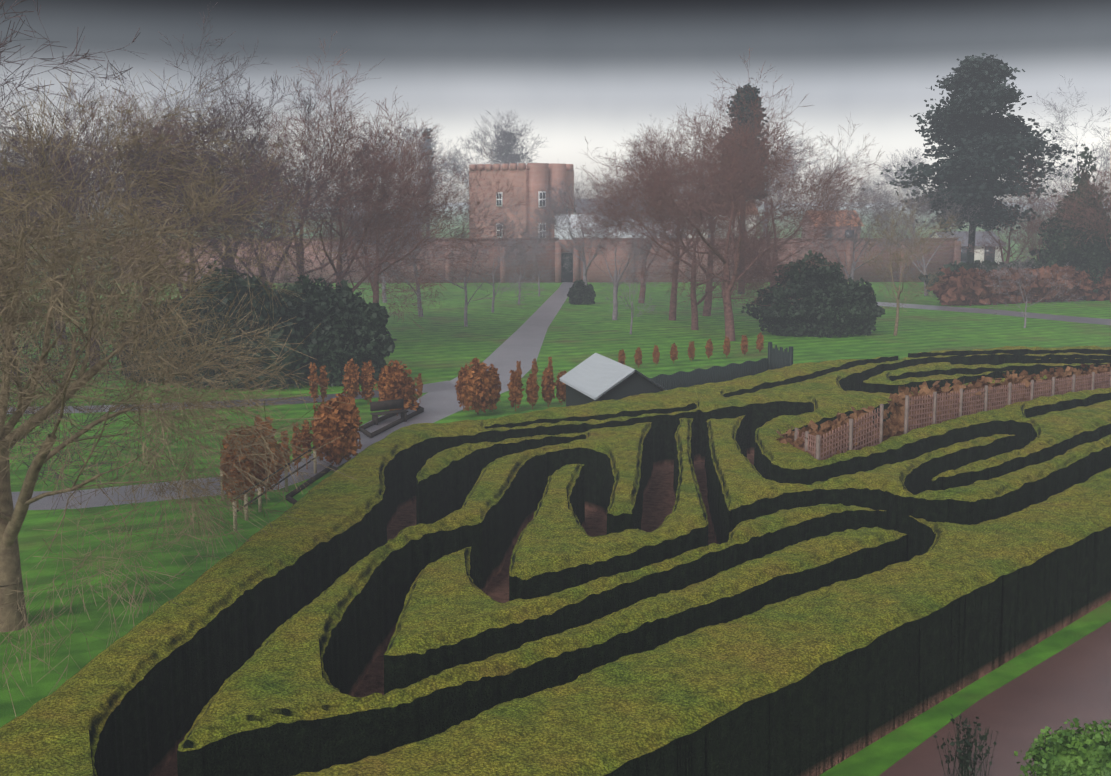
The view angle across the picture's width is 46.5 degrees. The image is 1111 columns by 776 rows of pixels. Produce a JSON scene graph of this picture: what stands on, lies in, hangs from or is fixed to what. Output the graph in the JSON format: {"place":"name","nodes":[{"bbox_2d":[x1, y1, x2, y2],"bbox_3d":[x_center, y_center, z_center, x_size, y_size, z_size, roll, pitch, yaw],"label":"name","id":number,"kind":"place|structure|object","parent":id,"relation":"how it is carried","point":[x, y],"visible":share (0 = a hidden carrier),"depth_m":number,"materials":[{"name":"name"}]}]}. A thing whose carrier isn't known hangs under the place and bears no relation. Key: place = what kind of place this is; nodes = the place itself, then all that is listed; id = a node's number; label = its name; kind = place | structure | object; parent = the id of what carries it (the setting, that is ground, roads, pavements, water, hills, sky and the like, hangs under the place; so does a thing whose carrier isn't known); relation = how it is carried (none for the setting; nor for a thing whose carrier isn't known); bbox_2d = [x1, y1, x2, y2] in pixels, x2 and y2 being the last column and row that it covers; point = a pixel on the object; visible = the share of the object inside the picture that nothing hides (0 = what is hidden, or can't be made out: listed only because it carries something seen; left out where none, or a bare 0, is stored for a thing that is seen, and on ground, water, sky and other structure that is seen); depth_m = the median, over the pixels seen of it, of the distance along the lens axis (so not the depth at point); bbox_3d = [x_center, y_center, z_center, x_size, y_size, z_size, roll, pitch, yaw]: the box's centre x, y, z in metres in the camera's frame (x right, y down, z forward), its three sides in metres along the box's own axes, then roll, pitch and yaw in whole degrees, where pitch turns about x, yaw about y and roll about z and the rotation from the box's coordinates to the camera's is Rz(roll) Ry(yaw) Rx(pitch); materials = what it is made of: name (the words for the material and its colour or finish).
{"place":"outdoors","nodes":[
{"label":"outdoors","id":0,"kind":"place"},
{"bbox_2d":[11,415,410,509],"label":"path","id":1,"kind":"structure","parent":0,"point":[97,500],"depth_m":42.48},
{"bbox_2d":[301,420,311,468],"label":"shrub","id":2,"kind":"object","parent":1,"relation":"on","point":[305,433],"visible":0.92,"depth_m":45.74,"materials":[{"name":"brown plant"}]},
{"bbox_2d":[370,399,407,424],"bbox_3d":[-7.121,1.029,55.441,1.600,0.950,0.450,-6,10,-36],"label":"park bench","id":3,"kind":"object","parent":1,"relation":"on","point":[387,405],"visible":0.83,"depth_m":55.49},
{"bbox_2d":[359,403,423,437],"bbox_3d":[-7.060,1.351,55.902,1.097,0.180,7.990,2,9,12],"label":"edging","id":4,"kind":"object","parent":1,"relation":"on","point":[420,409],"visible":0.62,"depth_m":54.80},
{"bbox_2d":[469,163,573,237],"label":"brick building","id":5,"kind":"structure","parent":0,"point":[540,175],"depth_m":162.80,"materials":[{"name":"brick"}]},
{"bbox_2d":[554,214,675,238],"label":"glasshouse roofs","id":6,"kind":"structure","parent":5,"relation":"attached to","point":[565,236],"depth_m":157.61,"materials":[{"name":"white"}]},
{"bbox_2d":[0,203,1110,775],"bbox_3d":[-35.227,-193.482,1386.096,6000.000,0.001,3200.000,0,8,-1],"label":"lawn ground","id":7,"kind":"structure","parent":0,"point":[436,343],"depth_m":63.24,"materials":[{"name":"green plant"}]},
{"bbox_2d":[0,65,153,380],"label":"bare tree","id":8,"kind":"object","parent":7,"relation":"on","point":[36,162],"visible":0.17,"depth_m":63.42,"materials":[{"name":"brown plant"}]},
{"bbox_2d":[0,55,205,344],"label":"bare tree","id":9,"kind":"object","parent":7,"relation":"on","point":[78,184],"visible":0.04,"depth_m":85.46,"materials":[{"name":"brown plant"}]},
{"bbox_2d":[0,82,218,370],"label":"bare tree","id":10,"kind":"object","parent":7,"relation":"on","point":[96,155],"visible":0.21,"depth_m":70.96,"materials":[{"name":"brown plant"}]},
{"bbox_2d":[0,0,260,514],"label":"tall tree","id":11,"kind":"object","parent":7,"relation":"on","point":[61,181],"visible":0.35,"depth_m":37.19,"materials":[{"name":"brown plant"}]},
{"bbox_2d":[2,83,271,309],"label":"bare tree","id":12,"kind":"object","parent":7,"relation":"on","point":[154,131],"visible":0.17,"depth_m":78.21,"materials":[{"name":"brown plant"}]},
{"bbox_2d":[114,295,193,382],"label":"bush","id":13,"kind":"object","parent":7,"relation":"on","point":[127,375],"visible":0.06,"depth_m":67.03,"materials":[{"name":"green plant"}]},
{"bbox_2d":[0,63,355,715],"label":"old tree","id":14,"kind":"object","parent":7,"relation":"on","point":[13,614],"visible":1,"depth_m":28.32,"materials":[{"name":"brown plant"}]},
{"bbox_2d":[3,3,379,301],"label":"bare tree","id":15,"kind":"object","parent":7,"relation":"on","point":[242,222],"visible":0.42,"depth_m":72.13,"materials":[{"name":"brown plant"}]},
{"bbox_2d":[46,71,352,310],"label":"bare tree","id":16,"kind":"object","parent":7,"relation":"on","point":[251,113],"visible":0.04,"depth_m":84.92,"materials":[{"name":"brown plant"}]},
{"bbox_2d":[146,260,314,390],"bbox_3d":[-16.807,-3.243,66.645,9.446,6.394,6.373,0,8,-1],"label":"bush","id":17,"kind":"object","parent":7,"relation":"on","point":[278,312],"visible":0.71,"depth_m":64.50,"materials":[{"name":"green plant"}]},
{"bbox_2d":[7,381,455,413],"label":"path","id":18,"kind":"structure","parent":7,"relation":"on","point":[439,386],"depth_m":61.63,"materials":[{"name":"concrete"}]},
{"bbox_2d":[220,425,253,507],"bbox_3d":[-9.873,2.429,39.947,1.029,2.674,1.100,-5,10,-29],"label":"copper beech","id":19,"kind":"object","parent":7,"relation":"on","point":[245,464],"visible":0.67,"depth_m":39.71,"materials":[{"name":"brown plant"}]},
{"bbox_2d":[244,427,266,503],"bbox_3d":[-9.584,2.408,40.581,1.026,2.531,1.017,2,9,14],"label":"copper beech","id":20,"kind":"object","parent":7,"relation":"on","point":[258,475],"visible":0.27,"depth_m":40.46,"materials":[{"name":"brown plant"}]},
{"bbox_2d":[107,75,424,288],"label":"bare tree","id":21,"kind":"object","parent":7,"relation":"on","point":[256,135],"visible":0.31,"depth_m":75.75,"materials":[{"name":"brown plant"}]},
{"bbox_2d":[252,415,280,498],"bbox_3d":[-9.311,2.202,41.254,1.114,2.745,1.085,5,10,29],"label":"copper beech","id":22,"kind":"object","parent":7,"relation":"on","point":[272,470],"visible":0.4,"depth_m":41.05,"materials":[{"name":"brown plant"}]},
{"bbox_2d":[220,451,316,530],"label":"wooden stakes","id":23,"kind":"object","parent":7,"relation":"on","point":[286,490],"visible":0.52,"depth_m":39.67,"materials":[{"name":"grey wood"}]},
{"bbox_2d":[234,446,314,511],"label":"fence rails","id":24,"kind":"object","parent":23,"relation":"attached to","point":[264,492],"visible":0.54,"depth_m":41.05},
{"bbox_2d":[280,430,292,472],"bbox_3d":[-9.088,2.326,43.545,0.499,1.834,0.672,-1,8,-4],"label":"shrub","id":25,"kind":"object","parent":7,"relation":"on","point":[285,445],"visible":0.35,"depth_m":43.44,"materials":[{"name":"brown plant"}]},
{"bbox_2d":[103,34,485,317],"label":"bare tree","id":26,"kind":"object","parent":7,"relation":"on","point":[382,251],"visible":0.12,"depth_m":95.01,"materials":[{"name":"brown plant"}]},
{"bbox_2d":[288,423,304,474],"bbox_3d":[-8.924,2.116,44.792,0.579,1.888,0.677,6,10,36],"label":"copper beech","id":27,"kind":"object","parent":7,"relation":"on","point":[296,442],"visible":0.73,"depth_m":44.73,"materials":[{"name":"brown plant"}]},
{"bbox_2d":[286,465,337,503],"bbox_3d":[-8.006,3.228,43.191,0.772,0.150,5.710,1,8,7],"label":"edging","id":28,"kind":"object","parent":7,"relation":"on","point":[294,492],"visible":0.52,"depth_m":43.23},
{"bbox_2d":[308,362,321,404],"bbox_3d":[-10.990,-0.111,59.021,0.777,2.169,0.665,7,11,39],"label":"shrub","id":29,"kind":"object","parent":7,"relation":"on","point":[314,379],"visible":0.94,"depth_m":58.87,"materials":[{"name":"brown plant"}]},
{"bbox_2d":[318,365,329,399],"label":"shrub","id":30,"kind":"object","parent":7,"relation":"on","point":[324,379],"visible":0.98,"depth_m":59.45,"materials":[{"name":"brown plant"}]},
{"bbox_2d":[309,392,362,464],"bbox_3d":[-7.888,1.490,46.306,1.848,2.687,2.316,5,10,32],"label":"copper beech","id":31,"kind":"object","parent":7,"relation":"on","point":[337,420],"visible":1,"depth_m":46.02,"materials":[{"name":"brown plant"}]},
{"bbox_2d":[277,274,396,386],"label":"bush","id":32,"kind":"object","parent":7,"relation":"on","point":[350,326],"visible":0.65,"depth_m":66.24,"materials":[{"name":"green plant"}]},
{"bbox_2d":[342,358,361,397],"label":"copper beech","id":33,"kind":"object","parent":7,"relation":"on","point":[350,381],"visible":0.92,"depth_m":59.67,"materials":[{"name":"brown plant"}]},
{"bbox_2d":[204,72,517,330],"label":"bare tree","id":34,"kind":"object","parent":7,"relation":"on","point":[372,185],"visible":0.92,"depth_m":77.61,"materials":[{"name":"brown plant"}]},
{"bbox_2d":[359,360,376,404],"bbox_3d":[-8.718,-0.265,60.198,0.865,2.131,0.842,6,10,35],"label":"copper beech","id":35,"kind":"object","parent":7,"relation":"on","point":[366,377],"visible":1,"depth_m":60.01,"materials":[{"name":"brown plant"}]},
{"bbox_2d":[321,183,457,316],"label":"bare tree","id":36,"kind":"object","parent":7,"relation":"on","point":[420,312],"visible":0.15,"depth_m":103.17,"materials":[{"name":"brown plant"}]},
{"bbox_2d":[310,105,472,213],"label":"tree","id":37,"kind":"object","parent":7,"relation":"on","point":[428,141],"visible":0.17,"depth_m":232.48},
{"bbox_2d":[313,197,474,302],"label":"bare tree","id":38,"kind":"object","parent":7,"relation":"on","point":[384,296],"visible":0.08,"depth_m":118.75,"materials":[{"name":"brown plant"}]},
{"bbox_2d":[374,360,421,415],"bbox_3d":[-6.966,-0.046,57.224,2.200,2.561,1.792,-7,11,-38],"label":"copper beech","id":39,"kind":"object","parent":7,"relation":"on","point":[395,382],"visible":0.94,"depth_m":56.83,"materials":[{"name":"brown plant"}]},
{"bbox_2d":[269,116,537,306],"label":"bare tree","id":40,"kind":"object","parent":7,"relation":"on","point":[378,272],"visible":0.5,"depth_m":90.57,"materials":[{"name":"brown plant"}]},
{"bbox_2d":[417,128,441,236],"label":"conifer","id":41,"kind":"object","parent":7,"relation":"on","point":[427,131],"visible":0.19,"depth_m":255.16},
{"bbox_2d":[454,364,466,410],"bbox_3d":[-4.185,-0.014,58.584,0.845,2.102,0.853,4,9,23],"label":"shrub","id":42,"kind":"object","parent":7,"relation":"on","point":[459,392],"visible":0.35,"depth_m":58.44,"materials":[{"name":"brown plant"}]},
{"bbox_2d":[369,167,565,326],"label":"bare tree","id":43,"kind":"object","parent":7,"relation":"on","point":[465,287],"visible":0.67,"depth_m":95.97,"materials":[{"name":"brown plant"}]},
{"bbox_2d":[458,357,498,414],"bbox_3d":[-3.430,-0.073,57.370,1.801,2.572,2.210,1,8,8],"label":"copper beech","id":44,"kind":"object","parent":7,"relation":"on","point":[478,392],"visible":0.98,"depth_m":57.01,"materials":[{"name":"brown plant"}]},
{"bbox_2d":[391,282,572,424],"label":"footpath","id":45,"kind":"structure","parent":7,"relation":"on","point":[523,343],"depth_m":78.82,"materials":[{"name":"asphalt"}]},
{"bbox_2d":[423,109,564,198],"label":"tree","id":46,"kind":"object","parent":7,"relation":"on","point":[501,145],"visible":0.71,"depth_m":219.78,"materials":[{"name":"plant"}]},
{"bbox_2d":[487,364,501,411],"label":"copper beech","id":47,"kind":"object","parent":7,"relation":"on","point":[496,376],"visible":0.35,"depth_m":58.18,"materials":[{"name":"brown plant"}]},
{"bbox_2d":[437,204,552,312],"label":"bare tree","id":48,"kind":"object","parent":7,"relation":"on","point":[506,252],"visible":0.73,"depth_m":109.09,"materials":[{"name":"brown plant"}]},
{"bbox_2d":[507,368,523,410],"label":"copper beech","id":49,"kind":"object","parent":7,"relation":"on","point":[515,385],"visible":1,"depth_m":58.23,"materials":[{"name":"brown plant"}]},
{"bbox_2d":[493,215,555,303],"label":"bare tree","id":50,"kind":"object","parent":7,"relation":"on","point":[524,276],"visible":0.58,"depth_m":117.53,"materials":[{"name":"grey plant"}]},
{"bbox_2d":[525,374,539,408],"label":"shrub","id":51,"kind":"object","parent":7,"relation":"on","point":[532,388],"visible":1,"depth_m":58.85,"materials":[{"name":"brown plant"}]},
{"bbox_2d":[112,238,960,282],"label":"brick wall","id":52,"kind":"structure","parent":7,"relation":"on","point":[595,273],"depth_m":148.01,"materials":[{"name":"brick"}]},
{"bbox_2d":[561,253,572,281],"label":"door","id":53,"kind":"structure","parent":52,"relation":"attached to","point":[567,276],"depth_m":148.47,"materials":[{"name":"grey paint"}]},
{"bbox_2d":[496,220,582,295],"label":"bare tree","id":54,"kind":"object","parent":7,"relation":"on","point":[567,257],"visible":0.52,"depth_m":126.75,"materials":[{"name":"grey plant"}]},
{"bbox_2d":[541,367,556,406],"bbox_3d":[-0.317,-0.052,59.536,0.752,1.902,0.772,-1,8,-5],"label":"shrub","id":55,"kind":"object","parent":7,"relation":"on","point":[548,388],"visible":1,"depth_m":59.39,"materials":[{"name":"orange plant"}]},
{"bbox_2d":[0,345,1110,775],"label":"maze hedges","id":56,"kind":"object","parent":7,"relation":"on","point":[712,579],"visible":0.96,"depth_m":26.13,"materials":[{"name":"plant"}]},
{"bbox_2d":[556,370,566,402],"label":"shrub","id":57,"kind":"object","parent":7,"relation":"on","point":[561,389],"visible":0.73,"depth_m":60.02,"materials":[{"name":"orange plant"}]},
{"bbox_2d":[491,167,647,285],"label":"bare tree","id":58,"kind":"object","parent":7,"relation":"on","point":[564,211],"visible":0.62,"depth_m":123.07,"materials":[{"name":"brown plant"}]},
{"bbox_2d":[567,279,595,304],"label":"evergreen","id":59,"kind":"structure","parent":7,"relation":"on","point":[580,292],"depth_m":117.16,"materials":[{"name":"green plant"}]},
{"bbox_2d":[566,372,663,405],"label":"shed walls","id":60,"kind":"structure","parent":7,"relation":"on","point":[634,383],"depth_m":51.31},
{"bbox_2d":[559,353,665,399],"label":"shed roof","id":61,"kind":"structure","parent":60,"relation":"on","point":[594,376],"depth_m":53.17,"materials":[{"name":"metal"}]},
{"bbox_2d":[557,173,692,319],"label":"bare tree","id":62,"kind":"object","parent":7,"relation":"on","point":[615,307],"visible":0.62,"depth_m":102.90,"materials":[{"name":"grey plant"}]},
{"bbox_2d":[597,236,679,333],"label":"bare tree","id":63,"kind":"object","parent":7,"relation":"on","point":[627,276],"visible":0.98,"depth_m":91.64,"materials":[{"name":"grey plant"}]},
{"bbox_2d":[578,114,708,199],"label":"tree","id":64,"kind":"object","parent":7,"relation":"on","point":[628,161],"visible":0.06,"depth_m":241.94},
{"bbox_2d":[594,123,755,302],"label":"bare tree","id":65,"kind":"object","parent":7,"relation":"on","point":[642,292],"visible":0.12,"depth_m":118.21,"materials":[{"name":"brown plant"}]},
{"bbox_2d":[569,97,836,329],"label":"bare tree","id":66,"kind":"object","parent":7,"relation":"on","point":[694,315],"visible":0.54,"depth_m":94.19,"materials":[{"name":"brown plant"}]},
{"bbox_2d":[596,106,819,319],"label":"bare tree","id":67,"kind":"object","parent":7,"relation":"on","point":[672,310],"visible":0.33,"depth_m":99.44,"materials":[{"name":"brown plant"}]},
{"bbox_2d":[552,47,872,340],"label":"bare tree","id":68,"kind":"object","parent":7,"relation":"on","point":[727,287],"visible":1,"depth_m":86.77,"materials":[{"name":"brown plant"}]},
{"bbox_2d":[649,342,792,389],"bbox_3d":[7.812,-0.398,59.833,2.047,2.500,10.450,8,11,42],"label":"hedge","id":69,"kind":"object","parent":7,"relation":"on","point":[777,358],"visible":0.38,"depth_m":61.57,"materials":[{"name":"green plant"}]},
{"bbox_2d":[570,89,888,315],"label":"bare tree","id":70,"kind":"object","parent":7,"relation":"on","point":[707,308],"visible":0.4,"depth_m":104.36,"materials":[{"name":"brown plant"}]},
{"bbox_2d":[713,83,780,293],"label":"conifer trees","id":71,"kind":"object","parent":7,"relation":"on","point":[746,98],"visible":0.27,"depth_m":127.13,"materials":[{"name":"plant"}]},
{"bbox_2d":[692,123,869,236],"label":"tree","id":72,"kind":"object","parent":7,"relation":"on","point":[795,164],"visible":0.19,"depth_m":252.36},
{"bbox_2d":[676,93,901,305],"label":"bare tree","id":73,"kind":"object","parent":7,"relation":"on","point":[794,216],"visible":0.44,"depth_m":109.23,"materials":[{"name":"brown plant"}]},
{"bbox_2d":[741,250,885,337],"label":"bush","id":74,"kind":"object","parent":7,"relation":"on","point":[829,303],"visible":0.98,"depth_m":89.95,"materials":[{"name":"green plant"}]},
{"bbox_2d":[801,406,888,459],"bbox_3d":[9.155,2.143,41.182,1.896,2.991,4.592,7,11,41],"label":"dead hedge","id":75,"kind":"object","parent":7,"relation":"on","point":[828,425],"visible":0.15,"depth_m":40.82,"materials":[{"name":"plant"}]},
{"bbox_2d":[820,407,880,459],"bbox_3d":[9.105,2.261,40.091,0.025,2.964,3.805,8,11,42],"label":"trellis panel","id":76,"kind":"object","parent":75,"relation":"attached to","point":[854,439],"visible":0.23,"depth_m":40.19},
{"bbox_2d":[815,404,883,459],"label":"fence posts","id":77,"kind":"object","parent":7,"relation":"on","point":[850,437],"visible":0.36,"depth_m":39.96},
{"bbox_2d":[782,168,961,293],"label":"bare tree","id":78,"kind":"object","parent":7,"relation":"on","point":[884,218],"visible":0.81,"depth_m":110.56,"materials":[{"name":"brown plant"}]},
{"bbox_2d":[845,147,945,236],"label":"tree","id":79,"kind":"object","parent":7,"relation":"on","point":[897,174],"visible":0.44,"depth_m":235.17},
{"bbox_2d":[858,177,964,335],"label":"bare tree","id":80,"kind":"object","parent":7,"relation":"on","point":[905,260],"visible":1,"depth_m":90.82,"materials":[{"name":"brown plant"}]},
{"bbox_2d":[873,182,993,295],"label":"bare tree","id":81,"kind":"object","parent":7,"relation":"on","point":[923,212],"visible":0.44,"depth_m":128.09,"materials":[{"name":"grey plant"}]},
{"bbox_2d":[862,53,1077,268],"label":"giant conifer","id":82,"kind":"object","parent":7,"relation":"on","point":[974,130],"visible":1,"depth_m":126.83,"materials":[{"name":"plant"}]},
{"bbox_2d":[879,621,1110,775],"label":"path","id":83,"kind":"structure","parent":7,"relation":"on","point":[1071,682],"depth_m":24.27,"materials":[{"name":"asphalt"}]},
{"bbox_2d":[934,713,997,775],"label":"shrub","id":84,"kind":"object","parent":83,"relation":"on","point":[965,757],"visible":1,"depth_m":21.14,"materials":[{"name":"green plant"}]},
{"bbox_2d":[1014,717,1110,775],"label":"box shrub","id":85,"kind":"object","parent":83,"relation":"on","point":[1073,753],"visible":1,"depth_m":20.51,"materials":[{"name":"green plant"}]},
{"bbox_2d":[883,363,1110,438],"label":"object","id":86,"kind":"object","parent":7,"relation":"on","point":[895,424],"visible":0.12,"depth_m":47.03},
{"bbox_2d":[908,372,1110,431],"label":"trellis panel","id":87,"kind":"object","parent":86,"relation":"attached to","point":[996,397],"visible":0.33,"depth_m":47.31,"materials":[{"name":"wood"}]},
{"bbox_2d":[938,150,1066,263],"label":"bare tree","id":88,"kind":"object","parent":7,"relation":"on","point":[1009,255],"visible":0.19,"depth_m":128.42,"materials":[{"name":"brown plant"}]},
{"bbox_2d":[904,370,1110,433],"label":"fence posts","id":89,"kind":"object","parent":7,"relation":"on","point":[961,401],"visible":0.35,"depth_m":47.01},
{"bbox_2d":[918,241,1110,293],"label":"shrubs","id":90,"kind":"object","parent":7,"relation":"on","point":[986,263],"depth_m":125.50,"materials":[{"name":"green plant"}]},
{"bbox_2d":[927,263,1110,305],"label":"hedge","id":91,"kind":"object","parent":7,"relation":"on","point":[963,287],"visible":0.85,"depth_m":117.73,"materials":[{"name":"brown plant"}]},
{"bbox_2d":[976,239,1085,327],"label":"bare tree","id":92,"kind":"object","parent":7,"relation":"on","point":[1009,274],"visible":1,"depth_m":96.03,"materials":[{"name":"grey plant"}]},
{"bbox_2d":[955,179,1110,266],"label":"bare tree","id":93,"kind":"object","parent":7,"relation":"on","point":[1035,224],"visible":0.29,"depth_m":125.84,"materials":[{"name":"brown plant"}]},
{"bbox_2d":[965,76,1110,242],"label":"tree","id":94,"kind":"object","parent":7,"relation":"on","point":[1078,167],"visible":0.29,"depth_m":222.69,"materials":[{"name":"plant"}]},
{"bbox_2d":[1035,144,1110,300],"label":"evergreen","id":95,"kind":"object","parent":7,"relation":"on","point":[1091,256],"visible":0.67,"depth_m":120.95,"materials":[{"name":"green plant"}]},
{"bbox_2d":[1044,149,1110,301],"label":"bare tree","id":96,"kind":"object","parent":7,"relation":"on","point":[1108,197],"visible":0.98,"depth_m":116.44,"materials":[{"name":"brown plant"}]},
{"bbox_2d":[0,0,1110,202],"label":"sky","id":97,"kind":"structure","parent":0,"point":[592,70],"materials":[{"name":"grey"}]},
{"bbox_2d":[775,424,831,456],"bbox_3d":[7.721,2.347,40.515,1.893,2.651,3.110,0,8,-1],"label":"hedge","id":98,"kind":"object","parent":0,"point":[788,435],"visible":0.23,"depth_m":40.06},
{"bbox_2d":[801,215,860,237],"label":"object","id":99,"kind":"structure","parent":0,"point":[843,231],"depth_m":189.82,"materials":[{"name":"tile"}]},
{"bbox_2d":[800,210,862,226],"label":"roof","id":100,"kind":"structure","parent":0,"point":[836,219],"depth_m":191.47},
{"bbox_2d":[931,233,1002,262],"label":"white house","id":101,"kind":"structure","parent":0,"point":[978,256],"depth_m":160.68,"materials":[{"name":"beige"}]},
{"bbox_2d":[928,231,1006,245],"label":"roof","id":102,"kind":"structure","parent":101,"relation":"attached to","point":[965,239],"depth_m":163.01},
{"bbox_2d":[961,246,994,262],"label":"white house windows","id":103,"kind":"structure","parent":101,"relation":"attached to","point":[964,256],"depth_m":160.54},
{"bbox_2d":[877,302,1110,324],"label":"path","id":104,"kind":"structure","parent":0,"point":[1101,321],"depth_m":108.27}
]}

